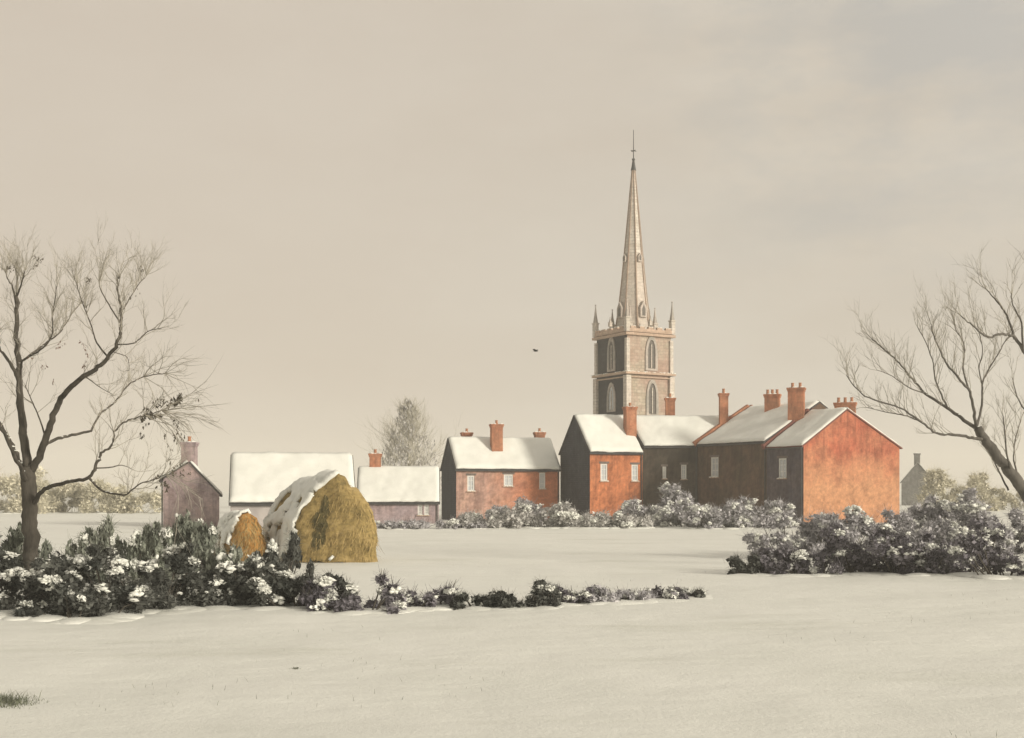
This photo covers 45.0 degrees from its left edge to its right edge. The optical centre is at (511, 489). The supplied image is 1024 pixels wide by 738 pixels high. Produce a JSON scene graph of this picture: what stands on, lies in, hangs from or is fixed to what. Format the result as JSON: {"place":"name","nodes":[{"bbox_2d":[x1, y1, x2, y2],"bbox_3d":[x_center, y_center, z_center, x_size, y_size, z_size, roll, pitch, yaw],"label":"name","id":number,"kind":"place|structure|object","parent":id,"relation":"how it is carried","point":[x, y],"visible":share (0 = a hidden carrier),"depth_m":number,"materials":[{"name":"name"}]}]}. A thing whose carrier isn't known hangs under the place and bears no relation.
{"place":"outdoors","nodes":[
{"label":"outdoors","id":0,"kind":"place"},
{"bbox_2d":[0,490,1023,737],"bbox_3d":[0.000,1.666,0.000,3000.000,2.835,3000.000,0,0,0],"label":"snowy ground","id":1,"kind":"structure","parent":0,"point":[730,658],"depth_m":18.62,"materials":[{"name":"white snow"}]},
{"bbox_2d":[0,521,43,589],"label":"shrub","id":2,"kind":"object","parent":1,"relation":"on","point":[14,541],"visible":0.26,"depth_m":31.18,"materials":[{"name":"green plant"}]},
{"bbox_2d":[0,690,47,708],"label":"grass tuft","id":3,"kind":"object","parent":1,"relation":"on","point":[6,699],"visible":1,"depth_m":14.91,"materials":[{"name":"green plant"}]},
{"bbox_2d":[0,462,54,513],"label":"thicket","id":4,"kind":"object","parent":1,"relation":"on","point":[10,487],"visible":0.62,"depth_m":127.55,"materials":[{"name":"plant"}]},
{"bbox_2d":[0,545,102,618],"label":"bush","id":5,"kind":"object","parent":1,"relation":"on","point":[11,577],"visible":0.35,"depth_m":25.17,"materials":[{"name":"green plant"}]},
{"bbox_2d":[18,531,95,585],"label":"shrub","id":6,"kind":"object","parent":1,"relation":"on","point":[70,550],"visible":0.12,"depth_m":30.64,"materials":[{"name":"green plant"}]},
{"bbox_2d":[37,475,113,512],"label":"thicket","id":7,"kind":"object","parent":1,"relation":"on","point":[72,491],"visible":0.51,"depth_m":133.01,"materials":[{"name":"plant"}]},
{"bbox_2d":[2,557,162,623],"bbox_3d":[-8.481,1.941,24.357,3.158,1.433,2.369,0,0,0],"label":"bush","id":8,"kind":"object","parent":1,"relation":"on","point":[55,590],"visible":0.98,"depth_m":24.24,"materials":[{"name":"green plant"}]},
{"bbox_2d":[0,216,231,595],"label":"bare tree","id":9,"kind":"object","parent":1,"relation":"on","point":[28,467],"visible":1,"depth_m":26.99,"materials":[{"name":"brown plant"}]},
{"bbox_2d":[73,476,160,513],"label":"thicket","id":10,"kind":"object","parent":1,"relation":"on","point":[120,504],"visible":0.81,"depth_m":129.79,"materials":[{"name":"plant"}]},
{"bbox_2d":[46,534,207,614],"bbox_3d":[-7.832,1.761,25.621,3.721,1.707,2.310,0,0,0],"label":"bush","id":11,"kind":"object","parent":1,"relation":"on","point":[180,561],"visible":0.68,"depth_m":25.37,"materials":[{"name":"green plant"}]},
{"bbox_2d":[79,512,176,586],"bbox_3d":[-10.024,1.611,31.907,3.141,2.137,2.238,0,0,0],"label":"shrub","id":12,"kind":"object","parent":1,"relation":"on","point":[151,540],"visible":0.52,"depth_m":31.85,"materials":[{"name":"green plant"}]},
{"bbox_2d":[127,509,224,582],"bbox_3d":[-9.191,1.570,33.174,3.078,2.168,2.294,0,0,0],"label":"shrub","id":13,"kind":"object","parent":1,"relation":"on","point":[185,526],"visible":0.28,"depth_m":33.00,"materials":[{"name":"green plant"}]},
{"bbox_2d":[160,436,222,526],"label":"mauve cottage","id":14,"kind":"structure","parent":1,"relation":"on","point":[209,506],"depth_m":79.71,"materials":[{"name":"brick"}]},
{"bbox_2d":[129,555,258,611],"bbox_3d":[-6.686,1.998,25.770,2.907,1.254,2.284,0,0,0],"label":"bush","id":15,"kind":"object","parent":1,"relation":"on","point":[230,576],"visible":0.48,"depth_m":25.77,"materials":[{"name":"green plant"}]},
{"bbox_2d":[184,528,255,575],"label":"shrub","id":16,"kind":"object","parent":1,"relation":"on","point":[234,553],"visible":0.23,"depth_m":32.49,"materials":[{"name":"green plant"}]},
{"bbox_2d":[213,508,266,561],"bbox_3d":[-9.832,1.842,44.906,1.971,2.329,3.613,0,0,-28],"label":"haystack","id":17,"kind":"object","parent":1,"relation":"on","point":[242,529],"visible":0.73,"depth_m":43.81,"materials":[{"name":"plant"}]},
{"bbox_2d":[187,565,296,608],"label":"bush","id":18,"kind":"object","parent":1,"relation":"on","point":[217,583],"visible":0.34,"depth_m":25.86,"materials":[{"name":"green plant"}]},
{"bbox_2d":[241,530,320,578],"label":"shrub","id":19,"kind":"object","parent":1,"relation":"on","point":[292,555],"visible":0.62,"depth_m":33.16,"materials":[{"name":"green plant"}]},
{"bbox_2d":[229,451,354,527],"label":"long barn","id":20,"kind":"structure","parent":1,"relation":"on","point":[259,482],"depth_m":77.28,"materials":[{"name":"stone"}]},
{"bbox_2d":[233,558,360,610],"bbox_3d":[-4.618,1.986,25.859,2.947,1.267,2.294,0,0,0],"label":"bush","id":21,"kind":"object","parent":1,"relation":"on","point":[284,585],"visible":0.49,"depth_m":25.76,"materials":[{"name":"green plant"}]},
{"bbox_2d":[262,469,381,562],"bbox_3d":[-6.998,1.124,44.719,3.404,3.674,5.965,0,0,-27],"label":"haystack","id":22,"kind":"object","parent":1,"relation":"on","point":[329,513],"visible":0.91,"depth_m":42.77,"materials":[{"name":"plant"}]},
{"bbox_2d":[294,565,411,615],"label":"bush","id":23,"kind":"object","parent":1,"relation":"on","point":[320,595],"visible":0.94,"depth_m":25.07,"materials":[{"name":"grey plant"}]},
{"bbox_2d":[357,449,439,523],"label":"cottage","id":24,"kind":"structure","parent":1,"relation":"on","point":[397,493],"depth_m":90.65,"materials":[{"name":"brick"}]},
{"bbox_2d":[417,505,422,515],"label":"window","id":25,"kind":"structure","parent":24,"relation":"in","point":[420,507],"depth_m":90.37,"materials":[{"name":"white paint"}]},
{"bbox_2d":[423,505,429,515],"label":"window","id":26,"kind":"structure","parent":24,"relation":"in","point":[426,507],"depth_m":90.39,"materials":[{"name":"white paint"}]},
{"bbox_2d":[349,393,464,490],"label":"pale tree","id":27,"kind":"object","parent":1,"relation":"on","point":[409,427],"visible":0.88,"depth_m":117.50,"materials":[{"name":"grey plant"}]},
{"bbox_2d":[361,584,452,611],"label":"bush","id":28,"kind":"object","parent":1,"relation":"on","point":[430,599],"visible":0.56,"depth_m":25.73,"materials":[{"name":"grey plant"}]},
{"bbox_2d":[375,515,443,529],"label":"bush","id":29,"kind":"object","parent":1,"relation":"on","point":[401,524],"visible":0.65,"depth_m":79.48,"materials":[{"name":"grey plant"}]},
{"bbox_2d":[405,581,468,607],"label":"bush","id":30,"kind":"object","parent":1,"relation":"on","point":[444,592],"visible":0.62,"depth_m":26.67,"materials":[{"name":"grey plant"}]},
{"bbox_2d":[434,516,487,528],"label":"bush","id":31,"kind":"object","parent":1,"relation":"on","point":[453,523],"visible":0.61,"depth_m":79.10,"materials":[{"name":"grey plant"}]},
{"bbox_2d":[447,585,499,610],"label":"scrub","id":32,"kind":"object","parent":1,"relation":"on","point":[457,602],"visible":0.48,"depth_m":25.95,"materials":[{"name":"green plant"}]},
{"bbox_2d":[457,503,526,528],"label":"bush","id":33,"kind":"object","parent":1,"relation":"on","point":[494,520],"visible":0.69,"depth_m":79.21,"materials":[{"name":"grey plant"}]},
{"bbox_2d":[440,420,561,520],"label":"brick house","id":34,"kind":"structure","parent":1,"relation":"on","point":[483,474],"depth_m":99.64,"materials":[{"name":"brick"}]},
{"bbox_2d":[466,473,475,491],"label":"window","id":35,"kind":"structure","parent":34,"relation":"in","point":[470,476],"depth_m":98.40,"materials":[{"name":"white glass"}]},
{"bbox_2d":[502,472,514,486],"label":"window","id":36,"kind":"structure","parent":34,"relation":"in","point":[508,476],"depth_m":99.20,"materials":[{"name":"white glass"}]},
{"bbox_2d":[538,472,546,489],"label":"window","id":37,"kind":"structure","parent":34,"relation":"in","point":[541,474],"depth_m":99.98,"materials":[{"name":"white glass"}]},
{"bbox_2d":[484,494,546,526],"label":"bush","id":38,"kind":"object","parent":1,"relation":"on","point":[536,507],"visible":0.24,"depth_m":81.54,"materials":[{"name":"grey plant"}]},
{"bbox_2d":[482,574,563,610],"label":"scrub","id":39,"kind":"object","parent":1,"relation":"on","point":[545,596],"visible":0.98,"depth_m":25.77,"materials":[{"name":"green plant"}]},
{"bbox_2d":[507,501,582,528],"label":"bush","id":40,"kind":"object","parent":1,"relation":"on","point":[558,510],"visible":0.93,"depth_m":79.48,"materials":[{"name":"grey plant"}]},
{"bbox_2d":[99,560,1014,736],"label":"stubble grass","id":41,"kind":"structure","parent":1,"relation":"on","point":[504,673],"depth_m":17.81,"materials":[{"name":"plant"}]},
{"bbox_2d":[554,581,595,605],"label":"scrub","id":42,"kind":"object","parent":1,"relation":"on","point":[571,597],"visible":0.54,"depth_m":26.68,"materials":[{"name":"grey plant"}]},
{"bbox_2d":[545,509,611,528],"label":"bush","id":43,"kind":"object","parent":1,"relation":"on","point":[602,519],"visible":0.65,"depth_m":79.55,"materials":[{"name":"grey plant"}]},
{"bbox_2d":[558,403,643,517],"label":"orange brick house","id":44,"kind":"structure","parent":1,"relation":"on","point":[601,460],"depth_m":97.32,"materials":[{"name":"brick"}]},
{"bbox_2d":[599,461,608,481],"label":"window","id":45,"kind":"structure","parent":44,"relation":"in","point":[603,464],"depth_m":96.48,"materials":[{"name":"white glass"}]},
{"bbox_2d":[630,462,639,481],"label":"window","id":46,"kind":"structure","parent":44,"relation":"in","point":[634,467],"depth_m":97.40,"materials":[{"name":"white glass"}]},
{"bbox_2d":[582,582,643,605],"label":"scrub","id":47,"kind":"object","parent":1,"relation":"on","point":[607,597],"visible":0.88,"depth_m":26.88,"materials":[{"name":"grey plant"}]},
{"bbox_2d":[579,511,655,528],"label":"bush","id":48,"kind":"object","parent":1,"relation":"on","point":[627,522],"visible":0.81,"depth_m":79.56,"materials":[{"name":"grey plant"}]},
{"bbox_2d":[591,130,675,414],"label":"church tower","id":49,"kind":"structure","parent":1,"relation":"on","point":[633,355],"depth_m":130.34,"materials":[{"name":"stone"}]},
{"bbox_2d":[607,337,615,371],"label":"belfry window","id":50,"kind":"structure","parent":49,"relation":"in","point":[611,353],"depth_m":130.36,"materials":[{"name":"stone"}]},
{"bbox_2d":[607,383,615,411],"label":"lancet window","id":51,"kind":"structure","parent":49,"relation":"in","point":[611,395],"depth_m":130.36,"materials":[{"name":"stone"}]},
{"bbox_2d":[645,336,657,370],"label":"belfry window","id":52,"kind":"structure","parent":49,"relation":"in","point":[651,352],"depth_m":129.47,"materials":[{"name":"stone"}]},
{"bbox_2d":[646,379,658,414],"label":"lancet window","id":53,"kind":"structure","parent":49,"relation":"in","point":[652,398],"depth_m":129.54,"materials":[{"name":"stone"}]},
{"bbox_2d":[630,585,662,603],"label":"scrub","id":54,"kind":"object","parent":1,"relation":"on","point":[646,595],"visible":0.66,"depth_m":27.39,"materials":[{"name":"grey plant"}]},
{"bbox_2d":[614,479,691,525],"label":"bush","id":55,"kind":"object","parent":1,"relation":"on","point":[633,506],"visible":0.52,"depth_m":83.53,"materials":[{"name":"grey plant"}]},
{"bbox_2d":[647,584,693,602],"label":"scrub","id":56,"kind":"object","parent":1,"relation":"on","point":[673,594],"visible":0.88,"depth_m":27.49,"materials":[{"name":"grey plant"}]},
{"bbox_2d":[637,393,730,520],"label":"dark brick house","id":57,"kind":"structure","parent":1,"relation":"on","point":[668,446],"depth_m":97.93,"materials":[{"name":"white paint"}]},
{"bbox_2d":[661,464,667,479],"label":"window","id":58,"kind":"structure","parent":57,"relation":"in","point":[664,468],"depth_m":97.78,"materials":[{"name":"white glass"}]},
{"bbox_2d":[680,463,687,479],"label":"window","id":59,"kind":"structure","parent":57,"relation":"in","point":[683,465],"depth_m":97.95,"materials":[{"name":"white glass"}]},
{"bbox_2d":[648,494,720,527],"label":"bush","id":60,"kind":"object","parent":1,"relation":"on","point":[665,516],"visible":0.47,"depth_m":81.43,"materials":[{"name":"grey plant"}]},
{"bbox_2d":[680,585,711,598],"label":"scrub","id":61,"kind":"object","parent":1,"relation":"on","point":[699,593],"visible":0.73,"depth_m":27.95,"materials":[{"name":"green plant"}]},
{"bbox_2d":[678,495,759,528],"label":"bush","id":62,"kind":"object","parent":1,"relation":"on","point":[695,515],"visible":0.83,"depth_m":79.33,"materials":[{"name":"grey plant"}]},
{"bbox_2d":[724,549,773,575],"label":"bush","id":63,"kind":"object","parent":1,"relation":"on","point":[753,567],"visible":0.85,"depth_m":36.29,"materials":[{"name":"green plant"}]},
{"bbox_2d":[705,497,800,528],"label":"bush","id":64,"kind":"object","parent":1,"relation":"on","point":[776,507],"visible":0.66,"depth_m":79.41,"materials":[{"name":"grey plant"}]},
{"bbox_2d":[692,389,827,520],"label":"brown brick house","id":65,"kind":"structure","parent":1,"relation":"on","point":[732,458],"depth_m":95.17,"materials":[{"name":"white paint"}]},
{"bbox_2d":[709,455,718,477],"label":"window","id":66,"kind":"structure","parent":65,"relation":"in","point":[714,458],"depth_m":96.35,"materials":[{"name":"white glass"}]},
{"bbox_2d":[747,547,797,574],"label":"bush","id":67,"kind":"object","parent":1,"relation":"on","point":[766,564],"visible":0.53,"depth_m":36.44,"materials":[{"name":"grey plant"}]},
{"bbox_2d":[735,501,853,559],"bbox_3d":[10.609,1.670,46.017,4.348,2.507,2.618,0,0,0],"label":"bush","id":68,"kind":"object","parent":1,"relation":"on","point":[759,539],"visible":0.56,"depth_m":45.91,"materials":[{"name":"grey plant"}]},
{"bbox_2d":[746,532,885,576],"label":"bush","id":69,"kind":"object","parent":1,"relation":"on","point":[801,559],"visible":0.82,"depth_m":36.15,"materials":[{"name":"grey plant"}]},
{"bbox_2d":[761,383,902,522],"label":"red end house","id":70,"kind":"structure","parent":1,"relation":"on","point":[837,456],"depth_m":89.97,"materials":[{"name":"brick"}]},
{"bbox_2d":[776,456,787,478],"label":"window","id":71,"kind":"structure","parent":70,"relation":"in","point":[782,459],"depth_m":89.66,"materials":[{"name":"white glass"}]},
{"bbox_2d":[787,503,879,553],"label":"bush","id":72,"kind":"object","parent":1,"relation":"on","point":[805,528],"visible":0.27,"depth_m":46.82,"materials":[{"name":"grey plant"}]},
{"bbox_2d":[808,516,916,575],"bbox_3d":[10.484,1.739,36.484,3.332,1.873,2.631,0,0,28],"label":"bush","id":73,"kind":"object","parent":1,"relation":"on","point":[836,529],"visible":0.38,"depth_m":36.22,"materials":[{"name":"grey plant"}]},
{"bbox_2d":[840,508,941,550],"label":"bush","id":74,"kind":"object","parent":1,"relation":"on","point":[867,521],"visible":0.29,"depth_m":46.97,"materials":[{"name":"grey plant"}]},
{"bbox_2d":[859,522,967,576],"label":"bush","id":75,"kind":"object","parent":1,"relation":"on","point":[898,553],"visible":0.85,"depth_m":35.42,"materials":[{"name":"grey plant"}]},
{"bbox_2d":[861,504,968,555],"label":"bush","id":76,"kind":"object","parent":1,"relation":"on","point":[940,532],"visible":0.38,"depth_m":46.91,"materials":[{"name":"grey plant"}]},
{"bbox_2d":[900,453,933,504],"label":"grey house","id":77,"kind":"structure","parent":1,"relation":"on","point":[911,482],"depth_m":189.90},
{"bbox_2d":[821,271,1023,501],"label":"leaning tree","id":78,"kind":"object","parent":1,"relation":"on","point":[1009,471],"visible":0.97,"depth_m":39.85,"materials":[{"name":"grey plant"}]},
{"bbox_2d":[905,489,993,553],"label":"bush","id":79,"kind":"object","parent":1,"relation":"on","point":[932,508],"visible":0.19,"depth_m":48.70,"materials":[{"name":"grey plant"}]},
{"bbox_2d":[913,463,1002,510],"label":"thicket","id":80,"kind":"object","parent":1,"relation":"on","point":[939,483],"visible":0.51,"depth_m":139.70,"materials":[{"name":"plant"}]},
{"bbox_2d":[901,520,1016,575],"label":"bush","id":81,"kind":"object","parent":1,"relation":"on","point":[996,533],"visible":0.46,"depth_m":35.83,"materials":[{"name":"grey plant"}]},
{"bbox_2d":[938,485,1023,557],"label":"bush","id":82,"kind":"object","parent":1,"relation":"on","point":[1014,540],"visible":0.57,"depth_m":47.20,"materials":[{"name":"grey plant"}]},
{"bbox_2d":[942,467,1023,509],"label":"thicket","id":83,"kind":"object","parent":1,"relation":"on","point":[1005,498],"visible":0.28,"depth_m":145.10,"materials":[{"name":"plant"}]},
{"bbox_2d":[944,239,1023,408],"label":"bare tree","id":84,"kind":"object","parent":1,"relation":"on","point":[1018,342],"visible":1,"depth_m":35.41,"materials":[{"name":"brown plant"}]},
{"bbox_2d":[947,508,1023,579],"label":"bush","id":85,"kind":"object","parent":1,"relation":"on","point":[978,546],"visible":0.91,"depth_m":34.15,"materials":[{"name":"grey plant"}]},
{"bbox_2d":[0,0,1023,490],"label":"sky","id":86,"kind":"structure","parent":0,"point":[364,205],"materials":[{"name":"beige"}]}
]}

